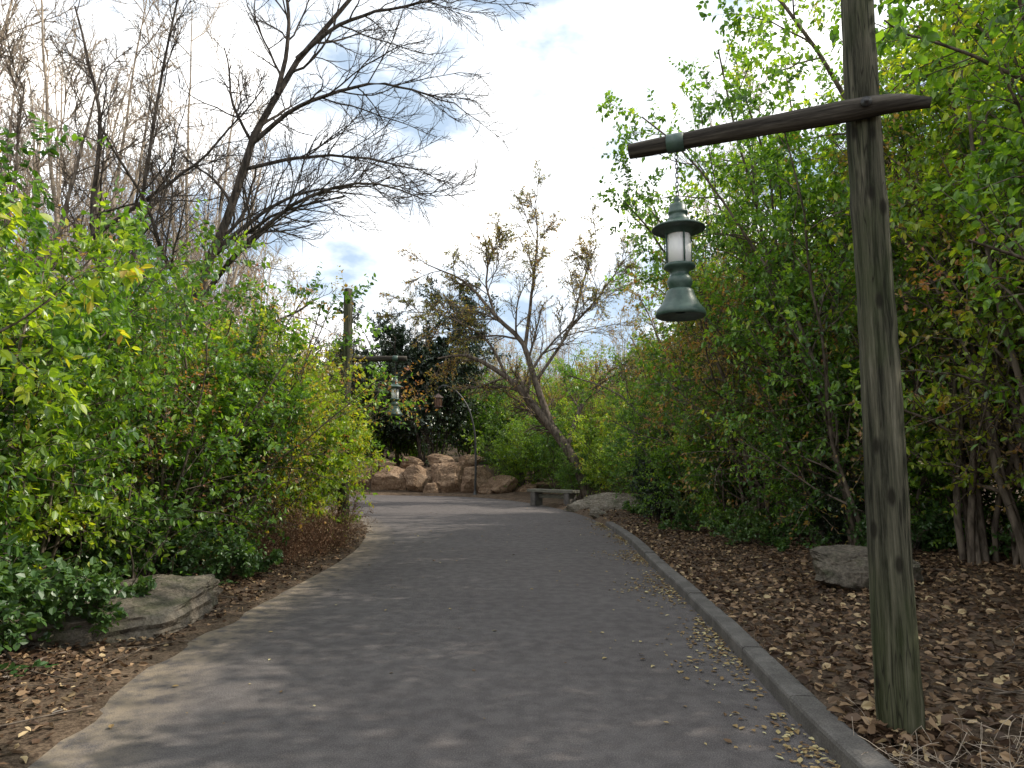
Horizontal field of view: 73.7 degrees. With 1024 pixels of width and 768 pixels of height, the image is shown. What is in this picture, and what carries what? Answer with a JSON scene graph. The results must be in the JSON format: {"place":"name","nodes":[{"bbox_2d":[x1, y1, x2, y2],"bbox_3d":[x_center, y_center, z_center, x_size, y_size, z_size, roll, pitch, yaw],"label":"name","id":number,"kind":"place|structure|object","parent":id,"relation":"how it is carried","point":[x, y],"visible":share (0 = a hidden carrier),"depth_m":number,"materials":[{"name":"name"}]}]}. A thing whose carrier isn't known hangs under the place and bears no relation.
{"place":"outdoors","nodes":[
{"label":"outdoors","id":0,"kind":"place"},
{"bbox_2d":[28,495,840,767],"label":"path","id":1,"kind":"structure","parent":0,"point":[433,699],"depth_m":5.16,"materials":[{"name":"grey asphalt"}]},
{"bbox_2d":[0,507,1023,767],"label":"fallen leaves","id":2,"kind":"object","parent":1,"relation":"on","point":[804,750],"depth_m":5.29,"materials":[{"name":"plant"}]},
{"bbox_2d":[0,0,1016,385],"label":"sky","id":3,"kind":"structure","parent":0,"point":[554,66],"materials":[{"name":"white"}]},
{"bbox_2d":[0,385,1023,767],"bbox_3d":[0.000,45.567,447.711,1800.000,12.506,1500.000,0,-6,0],"label":"ground","id":4,"kind":"structure","parent":0,"point":[68,725],"depth_m":5.64,"materials":[{"name":"soil"}]},
{"bbox_2d":[0,543,73,677],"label":"ivy patch","id":5,"kind":"object","parent":4,"relation":"on","point":[58,570],"visible":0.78,"depth_m":4.90,"materials":[{"name":"green plant"}]},
{"bbox_2d":[0,546,95,652],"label":"ivy patch","id":6,"kind":"object","parent":4,"relation":"on","point":[6,578],"visible":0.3,"depth_m":5.22,"materials":[{"name":"green plant"}]},
{"bbox_2d":[0,4,111,281],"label":"bare sapling","id":7,"kind":"object","parent":4,"relation":"on","point":[41,118],"visible":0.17,"depth_m":19.43,"materials":[{"name":"brown plant"}]},
{"bbox_2d":[0,0,118,294],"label":"bare sapling","id":8,"kind":"object","parent":4,"relation":"on","point":[8,15],"visible":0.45,"depth_m":15.15,"materials":[{"name":"brown plant"}]},
{"bbox_2d":[0,13,151,329],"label":"bare sapling","id":9,"kind":"object","parent":4,"relation":"on","point":[28,94],"visible":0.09,"depth_m":25.01,"materials":[{"name":"brown plant"}]},
{"bbox_2d":[0,194,153,430],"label":"honeysuckle bush","id":10,"kind":"object","parent":4,"relation":"on","point":[133,271],"visible":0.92,"depth_m":4.94,"materials":[{"name":"green plant"}]},
{"bbox_2d":[0,539,157,641],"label":"ivy patch","id":11,"kind":"object","parent":4,"relation":"on","point":[95,590],"visible":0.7,"depth_m":5.70,"materials":[{"name":"green plant"}]},
{"bbox_2d":[0,111,159,567],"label":"honeysuckle bush","id":12,"kind":"object","parent":4,"relation":"on","point":[4,160],"visible":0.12,"depth_m":6.93,"materials":[{"name":"green plant"}]},
{"bbox_2d":[0,17,179,282],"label":"bare sapling","id":13,"kind":"object","parent":4,"relation":"on","point":[74,172],"visible":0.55,"depth_m":14.18,"materials":[{"name":"brown plant"}]},
{"bbox_2d":[3,36,181,291],"bbox_3d":[-11.564,-3.563,18.373,5.090,13.829,4.351,-3,-7,28],"label":"bare sapling","id":14,"kind":"object","parent":4,"relation":"on","point":[109,125],"visible":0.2,"depth_m":18.44,"materials":[{"name":"brown plant"}]},
{"bbox_2d":[0,247,185,380],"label":"honeysuckle bush","id":15,"kind":"object","parent":4,"relation":"on","point":[87,257],"visible":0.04,"depth_m":9.03,"materials":[{"name":"green plant"}]},
{"bbox_2d":[0,204,187,506],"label":"autumn bush","id":16,"kind":"object","parent":4,"relation":"on","point":[23,245],"visible":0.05,"depth_m":9.15,"materials":[{"name":"green plant"}]},
{"bbox_2d":[0,499,191,579],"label":"ivy patch","id":17,"kind":"object","parent":4,"relation":"on","point":[115,552],"visible":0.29,"depth_m":7.59,"materials":[{"name":"green plant"}]},
{"bbox_2d":[0,0,210,364],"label":"bare sapling","id":18,"kind":"object","parent":4,"relation":"on","point":[49,159],"visible":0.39,"depth_m":15.72,"materials":[{"name":"brown plant"}]},
{"bbox_2d":[0,250,216,546],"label":"honeysuckle bush","id":19,"kind":"object","parent":4,"relation":"on","point":[209,292],"visible":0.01,"depth_m":10.66,"materials":[{"name":"green plant"}]},
{"bbox_2d":[3,574,223,650],"bbox_3d":[-3.656,2.186,6.572,1.198,0.478,2.298,-1,-5,16],"label":"flat stone","id":20,"kind":"object","parent":4,"relation":"on","point":[172,603],"visible":0.59,"depth_m":6.30,"materials":[{"name":"grey stone"}]},
{"bbox_2d":[0,171,234,650],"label":"honeysuckle bush","id":21,"kind":"object","parent":4,"relation":"on","point":[64,332],"visible":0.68,"depth_m":6.03,"materials":[{"name":"green plant"}]},
{"bbox_2d":[0,188,269,578],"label":"honeysuckle bush","id":22,"kind":"object","parent":4,"relation":"on","point":[57,512],"visible":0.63,"depth_m":6.57,"materials":[{"name":"green plant"}]},
{"bbox_2d":[3,375,293,662],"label":"vine stems","id":23,"kind":"object","parent":4,"relation":"on","point":[7,654],"visible":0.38,"depth_m":6.96,"materials":[{"name":"brown plant"}]},
{"bbox_2d":[0,255,319,576],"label":"honeysuckle bush","id":24,"kind":"object","parent":4,"relation":"on","point":[116,471],"visible":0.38,"depth_m":8.30,"materials":[{"name":"green plant"}]},
{"bbox_2d":[83,518,246,587],"bbox_3d":[-4.333,2.144,8.314,1.903,0.975,2.045,6,-9,-42],"label":"ivy patch","id":25,"kind":"object","parent":4,"relation":"on","point":[189,561],"visible":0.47,"depth_m":8.09,"materials":[{"name":"green plant"}]},
{"bbox_2d":[81,0,300,368],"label":"bare sapling","id":26,"kind":"object","parent":4,"relation":"on","point":[188,211],"visible":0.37,"depth_m":17.20,"materials":[{"name":"brown plant"}]},
{"bbox_2d":[152,140,263,343],"bbox_3d":[-12.072,-2.737,26.322,4.558,14.487,5.332,-2,-7,14],"label":"bare sapling","id":27,"kind":"object","parent":4,"relation":"on","point":[216,222],"visible":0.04,"depth_m":26.46,"materials":[{"name":"brown plant"}]},
{"bbox_2d":[143,525,283,580],"bbox_3d":[-3.931,2.245,9.042,1.818,0.867,1.692,-2,-7,19],"label":"ivy patch","id":28,"kind":"object","parent":4,"relation":"on","point":[254,560],"visible":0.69,"depth_m":8.58,"materials":[{"name":"green plant"}]},
{"bbox_2d":[119,132,309,343],"bbox_3d":[-8.892,-2.071,20.028,5.598,11.477,3.864,1,-7,-13],"label":"bare sapling","id":29,"kind":"object","parent":4,"relation":"on","point":[207,211],"visible":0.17,"depth_m":20.31,"materials":[{"name":"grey plant"}]},
{"bbox_2d":[3,263,438,570],"bbox_3d":[-4.548,0.374,9.439,6.100,4.665,4.491,4,-8,-32],"label":"autumn bush","id":30,"kind":"object","parent":4,"relation":"on","point":[152,472],"visible":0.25,"depth_m":9.27,"materials":[{"name":"green plant"}]},
{"bbox_2d":[120,303,345,545],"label":"autumn bush","id":31,"kind":"object","parent":4,"relation":"on","point":[276,507],"visible":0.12,"depth_m":10.65,"materials":[{"name":"green plant"}]},
{"bbox_2d":[93,239,391,559],"bbox_3d":[-4.879,0.409,10.461,5.983,4.639,3.707,-6,-9,43],"label":"honeysuckle bush","id":32,"kind":"object","parent":4,"relation":"on","point":[252,369],"visible":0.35,"depth_m":9.66,"materials":[{"name":"green plant"}]},
{"bbox_2d":[142,267,367,525],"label":"autumn bush","id":33,"kind":"object","parent":4,"relation":"on","point":[253,356],"visible":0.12,"depth_m":10.98,"materials":[{"name":"green plant"}]},
{"bbox_2d":[223,246,310,368],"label":"bare sapling","id":34,"kind":"object","parent":4,"relation":"on","point":[280,312],"visible":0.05,"depth_m":23.62,"materials":[{"name":"brown plant"}]},
{"bbox_2d":[230,259,316,390],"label":"bare sapling","id":35,"kind":"object","parent":4,"relation":"on","point":[289,275],"visible":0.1,"depth_m":20.44,"materials":[{"name":"brown plant"}]},
{"bbox_2d":[123,281,430,527],"bbox_3d":[-5.087,0.755,12.954,4.491,4.665,6.100,-6,-9,42],"label":"autumn bush","id":36,"kind":"object","parent":4,"relation":"on","point":[379,412],"visible":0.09,"depth_m":13.64,"materials":[{"name":"green plant"}]},
{"bbox_2d":[134,291,426,529],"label":"honeysuckle bush","id":37,"kind":"object","parent":4,"relation":"on","point":[379,373],"visible":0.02,"depth_m":14.90,"materials":[{"name":"green plant"}]},
{"bbox_2d":[180,289,381,547],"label":"honeysuckle bush","id":38,"kind":"object","parent":4,"relation":"on","point":[334,461],"visible":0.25,"depth_m":11.73,"materials":[{"name":"green plant"}]},
{"bbox_2d":[24,0,538,349],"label":"bare tree","id":39,"kind":"object","parent":4,"relation":"on","point":[255,136],"visible":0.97,"depth_m":14.42,"materials":[{"name":"brown plant"}]},
{"bbox_2d":[244,509,325,564],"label":"dry shrub","id":40,"kind":"object","parent":4,"relation":"on","point":[286,549],"visible":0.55,"depth_m":10.40,"materials":[{"name":"brown plant"}]},
{"bbox_2d":[200,318,389,540],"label":"honeysuckle bush","id":41,"kind":"object","parent":4,"relation":"on","point":[368,463],"visible":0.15,"depth_m":13.31,"materials":[{"name":"green plant"}]},
{"bbox_2d":[268,500,360,557],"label":"dry shrub","id":42,"kind":"object","parent":4,"relation":"on","point":[322,533],"visible":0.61,"depth_m":11.35,"materials":[{"name":"brown plant"}]},
{"bbox_2d":[290,498,376,551],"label":"dry shrub","id":43,"kind":"object","parent":4,"relation":"on","point":[343,532],"visible":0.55,"depth_m":12.16,"materials":[{"name":"brown plant"}]},
{"bbox_2d":[293,311,376,502],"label":"bare sapling","id":44,"kind":"object","parent":4,"relation":"on","point":[330,356],"visible":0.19,"depth_m":25.65,"materials":[{"name":"brown plant"}]},
{"bbox_2d":[314,302,425,459],"bbox_3d":[-7.927,0.134,38.728,7.507,9.216,7.148,1,-6,-8],"label":"magnolia tree","id":45,"kind":"object","parent":4,"relation":"on","point":[365,352],"visible":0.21,"depth_m":37.72,"materials":[{"name":"green plant"}]},
{"bbox_2d":[334,288,406,541],"bbox_3d":[-2.904,0.739,13.825,1.506,5.415,0.345,0,-6,-2],"label":"lamp post","id":46,"kind":"object","parent":4,"relation":"on","point":[348,312],"visible":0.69,"depth_m":13.85,"materials":[{"name":"brown wood"}]},
{"bbox_2d":[371,466,405,489],"bbox_3d":[-5.838,4.790,33.209,1.877,1.641,1.261,-1,-8,4],"label":"rock","id":47,"kind":"object","parent":4,"relation":"on","point":[393,478],"visible":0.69,"depth_m":32.77,"materials":[{"name":"beige stone"}]},
{"bbox_2d":[366,351,444,459],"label":"honeysuckle bush","id":48,"kind":"object","parent":4,"relation":"on","point":[412,452],"visible":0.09,"depth_m":39.85,"materials":[{"name":"green plant"}]},
{"bbox_2d":[402,464,432,491],"bbox_3d":[-4.537,4.760,32.873,1.607,1.760,1.214,-1,-9,-4],"label":"rock","id":49,"kind":"object","parent":4,"relation":"on","point":[417,478],"visible":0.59,"depth_m":32.53,"materials":[{"name":"beige stone"}]},
{"bbox_2d":[358,276,510,467],"bbox_3d":[-4.115,-0.917,37.222,8.341,10.996,7.942,-1,-7,13],"label":"magnolia tree","id":50,"kind":"object","parent":4,"relation":"on","point":[441,416],"visible":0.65,"depth_m":35.85,"materials":[{"name":"green plant"}]},
{"bbox_2d":[431,462,463,492],"bbox_3d":[-2.959,4.684,32.689,1.785,1.910,1.160,1,-7,-13],"label":"rock","id":51,"kind":"object","parent":4,"relation":"on","point":[447,477],"visible":0.63,"depth_m":32.37,"materials":[{"name":"beige stone"}]},
{"bbox_2d":[461,466,492,492],"bbox_3d":[-1.632,4.629,31.958,1.568,1.597,1.110,0,-6,-1],"label":"rock","id":52,"kind":"object","parent":4,"relation":"on","point":[484,474],"visible":0.72,"depth_m":31.67,"materials":[{"name":"beige stone"}]},
{"bbox_2d":[434,358,527,460],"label":"honeysuckle bush","id":53,"kind":"object","parent":4,"relation":"on","point":[467,449],"visible":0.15,"depth_m":39.86,"materials":[{"name":"green plant"}]},
{"bbox_2d":[488,475,517,493],"bbox_3d":[-0.440,4.714,31.293,1.391,1.092,1.192,0,-9,-8],"label":"rock","id":54,"kind":"object","parent":4,"relation":"on","point":[499,483],"visible":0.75,"depth_m":30.91,"materials":[{"name":"beige stone"}]},
{"bbox_2d":[459,369,560,473],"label":"honeysuckle bush","id":55,"kind":"object","parent":4,"relation":"on","point":[479,423],"visible":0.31,"depth_m":38.18,"materials":[{"name":"green plant"}]},
{"bbox_2d":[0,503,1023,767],"bbox_3d":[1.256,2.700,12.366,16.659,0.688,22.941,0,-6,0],"label":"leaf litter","id":56,"kind":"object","parent":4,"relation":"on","point":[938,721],"visible":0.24,"depth_m":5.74,"materials":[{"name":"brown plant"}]},
{"bbox_2d":[376,160,647,497],"bbox_3d":[0.458,-1.941,26.408,11.314,13.123,5.421,0,-6,0],"label":"vine covered tree","id":57,"kind":"object","parent":4,"relation":"on","point":[543,416],"visible":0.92,"depth_m":26.31,"materials":[{"name":"brown plant"}]},
{"bbox_2d":[461,397,572,486],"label":"honeysuckle bush","id":58,"kind":"object","parent":4,"relation":"on","point":[513,462],"visible":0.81,"depth_m":31.92,"materials":[{"name":"green plant"}]},
{"bbox_2d":[499,349,571,481],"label":"tall leafy shrub","id":59,"kind":"object","parent":4,"relation":"on","point":[541,381],"visible":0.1,"depth_m":36.06,"materials":[{"name":"green plant"}]},
{"bbox_2d":[523,296,579,395],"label":"bare sapling","id":60,"kind":"object","parent":4,"relation":"on","point":[549,338],"visible":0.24,"depth_m":40.77,"materials":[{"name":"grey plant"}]},
{"bbox_2d":[527,489,579,505],"bbox_3d":[1.420,3.954,23.707,2.000,0.573,0.470,-6,-9,42],"label":"park bench","id":61,"kind":"object","parent":4,"relation":"on","point":[537,496],"visible":0.93,"depth_m":23.68,"materials":[{"name":"grey wood"}]},
{"bbox_2d":[508,401,606,489],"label":"honeysuckle bush","id":62,"kind":"object","parent":4,"relation":"on","point":[547,457],"visible":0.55,"depth_m":30.08,"materials":[{"name":"green plant"}]},
{"bbox_2d":[548,443,610,499],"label":"honeysuckle bush","id":63,"kind":"object","parent":4,"relation":"on","point":[572,484],"visible":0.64,"depth_m":25.63,"materials":[{"name":"green plant"}]},
{"bbox_2d":[546,341,617,428],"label":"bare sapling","id":64,"kind":"object","parent":4,"relation":"on","point":[578,359],"visible":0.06,"depth_m":35.87,"materials":[{"name":"green plant"}]},
{"bbox_2d":[554,338,619,486],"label":"autumn shrub","id":65,"kind":"object","parent":4,"relation":"on","point":[575,398],"visible":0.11,"depth_m":31.34,"materials":[{"name":"green plant"}]},
{"bbox_2d":[564,492,638,511],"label":"stone block","id":66,"kind":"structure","parent":4,"relation":"on","point":[605,501],"depth_m":20.96,"materials":[{"name":"grey stone"}]},
{"bbox_2d":[554,362,649,490],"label":"honeysuckle bush","id":67,"kind":"object","parent":4,"relation":"on","point":[591,423],"visible":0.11,"depth_m":28.63,"materials":[{"name":"green plant"}]},
{"bbox_2d":[560,387,647,495],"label":"honeysuckle bush","id":68,"kind":"object","parent":4,"relation":"on","point":[601,458],"visible":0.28,"depth_m":24.27,"materials":[{"name":"green plant"}]},
{"bbox_2d":[274,286,957,459],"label":"distant woodland","id":69,"kind":"object","parent":4,"relation":"on","point":[510,359],"visible":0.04,"depth_m":46.11,"materials":[{"name":"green plant"}]},
{"bbox_2d":[597,401,649,493],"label":"understory bush","id":70,"kind":"object","parent":4,"relation":"on","point":[628,470],"visible":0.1,"depth_m":22.41,"materials":[{"name":"green plant"}]},
{"bbox_2d":[574,286,688,474],"bbox_3d":[5.438,0.687,18.109,7.795,5.961,5.738,1,-7,-11],"label":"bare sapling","id":71,"kind":"object","parent":4,"relation":"on","point":[626,301],"visible":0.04,"depth_m":17.04,"materials":[{"name":"green plant"}]},
{"bbox_2d":[601,408,665,503],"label":"understory bush","id":72,"kind":"object","parent":4,"relation":"on","point":[609,450],"visible":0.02,"depth_m":20.32,"materials":[{"name":"green plant"}]},
{"bbox_2d":[599,385,688,514],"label":"understory bush","id":73,"kind":"object","parent":4,"relation":"on","point":[625,429],"visible":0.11,"depth_m":17.56,"materials":[{"name":"green plant"}]},
{"bbox_2d":[628,428,688,520],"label":"evergreen bush","id":74,"kind":"object","parent":4,"relation":"on","point":[659,511],"visible":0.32,"depth_m":16.51,"materials":[{"name":"green plant"}]},
{"bbox_2d":[612,371,719,524],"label":"understory bush","id":75,"kind":"object","parent":4,"relation":"on","point":[667,449],"visible":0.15,"depth_m":15.47,"materials":[{"name":"green plant"}]},
{"bbox_2d":[622,242,747,510],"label":"autumn shrub","id":76,"kind":"object","parent":4,"relation":"on","point":[643,306],"visible":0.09,"depth_m":16.42,"materials":[{"name":"green plant"}]},
{"bbox_2d":[557,168,832,514],"bbox_3d":[5.203,-0.910,17.700,6.475,8.671,7.688,2,-7,-15],"label":"tall leafy shrub","id":77,"kind":"object","parent":4,"relation":"on","point":[585,385],"visible":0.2,"depth_m":18.12,"materials":[{"name":"green plant"}]},
{"bbox_2d":[657,491,740,530],"bbox_3d":[3.968,2.618,14.232,2.000,1.077,1.717,0,-6,-4],"label":"ivy patch","id":78,"kind":"object","parent":4,"relation":"on","point":[681,516],"visible":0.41,"depth_m":13.88,"materials":[{"name":"green plant"}]},
{"bbox_2d":[650,365,770,530],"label":"understory bush","id":79,"kind":"object","parent":4,"relation":"on","point":[719,493],"visible":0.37,"depth_m":12.95,"materials":[{"name":"green plant"}]},
{"bbox_2d":[647,57,788,336],"bbox_3d":[6.328,-3.505,20.517,4.242,14.284,6.057,1,-6,-7],"label":"bare sapling","id":80,"kind":"object","parent":4,"relation":"on","point":[707,209],"visible":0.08,"depth_m":21.44,"materials":[{"name":"green plant"}]},
{"bbox_2d":[597,106,840,513],"bbox_3d":[4.678,-1.393,14.715,5.256,8.979,5.133,2,-7,-17],"label":"tall leafy shrub","id":81,"kind":"object","parent":4,"relation":"on","point":[643,278],"visible":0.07,"depth_m":14.93,"materials":[{"name":"green plant"}]},
{"bbox_2d":[616,177,839,528],"bbox_3d":[4.598,-0.656,14.447,4.591,7.411,5.325,-2,-7,17],"label":"autumn shrub","id":82,"kind":"object","parent":4,"relation":"on","point":[707,327],"visible":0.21,"depth_m":13.62,"materials":[{"name":"green plant"}]},
{"bbox_2d":[606,522,896,767],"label":"kerb","id":83,"kind":"structure","parent":4,"relation":"on","point":[818,721],"depth_m":4.70,"materials":[{"name":"concrete"}]},
{"bbox_2d":[700,488,813,550],"bbox_3d":[4.062,2.291,11.412,1.717,1.077,2.000,0,-6,3],"label":"ivy patch","id":84,"kind":"object","parent":4,"relation":"on","point":[761,526],"visible":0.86,"depth_m":11.31,"materials":[{"name":"green plant"}]},
{"bbox_2d":[589,0,953,537],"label":"tall leafy shrub","id":85,"kind":"object","parent":4,"relation":"on","point":[754,271],"visible":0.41,"depth_m":11.28,"materials":[{"name":"green plant"}]},
{"bbox_2d":[628,225,923,533],"bbox_3d":[4.929,0.137,12.345,5.078,5.469,5.406,-2,-7,18],"label":"autumn bush","id":86,"kind":"object","parent":4,"relation":"on","point":[742,498],"visible":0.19,"depth_m":11.97,"materials":[{"name":"green plant"}]},
{"bbox_2d":[628,0,931,741],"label":"lamp post","id":87,"kind":"object","parent":4,"relation":"on","point":[862,108],"visible":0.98,"depth_m":3.96,"materials":[{"name":"brown wood"}]},
{"bbox_2d":[604,0,964,509],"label":"tall leafy shrub","id":88,"kind":"object","parent":4,"relation":"on","point":[670,130],"visible":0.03,"depth_m":14.18,"materials":[{"name":"green plant"}]},
{"bbox_2d":[593,0,1020,545],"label":"tall leafy shrub","id":89,"kind":"object","parent":4,"relation":"on","point":[828,421],"visible":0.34,"depth_m":10.06,"materials":[{"name":"green plant"}]},
{"bbox_2d":[712,356,935,548],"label":"understory bush","id":90,"kind":"object","parent":4,"relation":"on","point":[774,451],"visible":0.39,"depth_m":10.45,"materials":[{"name":"green plant"}]},
{"bbox_2d":[637,109,1016,545],"bbox_3d":[5.286,-0.203,10.656,5.738,5.961,7.795,2,-7,-14],"label":"autumn bush","id":91,"kind":"object","parent":4,"relation":"on","point":[808,493],"visible":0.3,"depth_m":10.34,"materials":[{"name":"green plant"}]},
{"bbox_2d":[801,469,866,544],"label":"evergreen bush","id":92,"kind":"object","parent":4,"relation":"on","point":[833,521],"visible":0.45,"depth_m":10.14,"materials":[{"name":"green plant"}]},
{"bbox_2d":[708,0,1009,498],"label":"tall leafy shrub","id":93,"kind":"object","parent":4,"relation":"on","point":[890,51],"visible":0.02,"depth_m":13.13,"materials":[{"name":"green plant"}]},
{"bbox_2d":[696,0,1023,459],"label":"tall leafy shrub","id":94,"kind":"object","parent":4,"relation":"on","point":[829,70],"visible":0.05,"depth_m":10.25,"materials":[{"name":"green plant"}]},
{"bbox_2d":[810,544,923,589],"bbox_3d":[4.061,2.177,7.913,1.194,0.596,0.858,-1,-6,7],"label":"boulder","id":95,"kind":"object","parent":4,"relation":"on","point":[843,566],"visible":0.52,"depth_m":7.68,"materials":[{"name":"grey stone"}]},
{"bbox_2d":[789,498,962,552],"bbox_3d":[5.306,2.099,9.727,2.045,0.975,1.903,3,-7,-24],"label":"ivy patch","id":96,"kind":"object","parent":4,"relation":"on","point":[928,524],"visible":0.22,"depth_m":9.35,"materials":[{"name":"green plant"}]},
{"bbox_2d":[745,0,1023,569],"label":"tall leafy shrub","id":97,"kind":"object","parent":4,"relation":"on","point":[915,234],"visible":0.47,"depth_m":8.06,"materials":[{"name":"green plant"}]},
{"bbox_2d":[769,0,1023,565],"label":"autumn shrub","id":98,"kind":"object","parent":4,"relation":"on","point":[976,547],"visible":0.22,"depth_m":8.34,"materials":[{"name":"green plant"}]},
{"bbox_2d":[829,0,1023,488],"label":"tall leafy shrub","id":99,"kind":"object","parent":4,"relation":"on","point":[990,176],"visible":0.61,"depth_m":5.48,"materials":[{"name":"green plant"}]},
{"bbox_2d":[832,323,1023,549],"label":"understory bush","id":100,"kind":"object","parent":4,"relation":"on","point":[941,494],"visible":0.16,"depth_m":9.40,"materials":[{"name":"green plant"}]},
{"bbox_2d":[845,697,1023,767],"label":"dry grass","id":101,"kind":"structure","parent":4,"relation":"on","point":[920,765],"depth_m":3.44,"materials":[{"name":"beige plant"}]},
{"bbox_2d":[874,0,1023,368],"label":"tall leafy shrub","id":102,"kind":"object","parent":4,"relation":"on","point":[979,30],"visible":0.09,"depth_m":7.86,"materials":[{"name":"green plant"}]},
{"bbox_2d":[911,490,1023,559],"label":"ivy patch","id":103,"kind":"object","parent":4,"relation":"on","point":[1006,539],"visible":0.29,"depth_m":9.26,"materials":[{"name":"green plant"}]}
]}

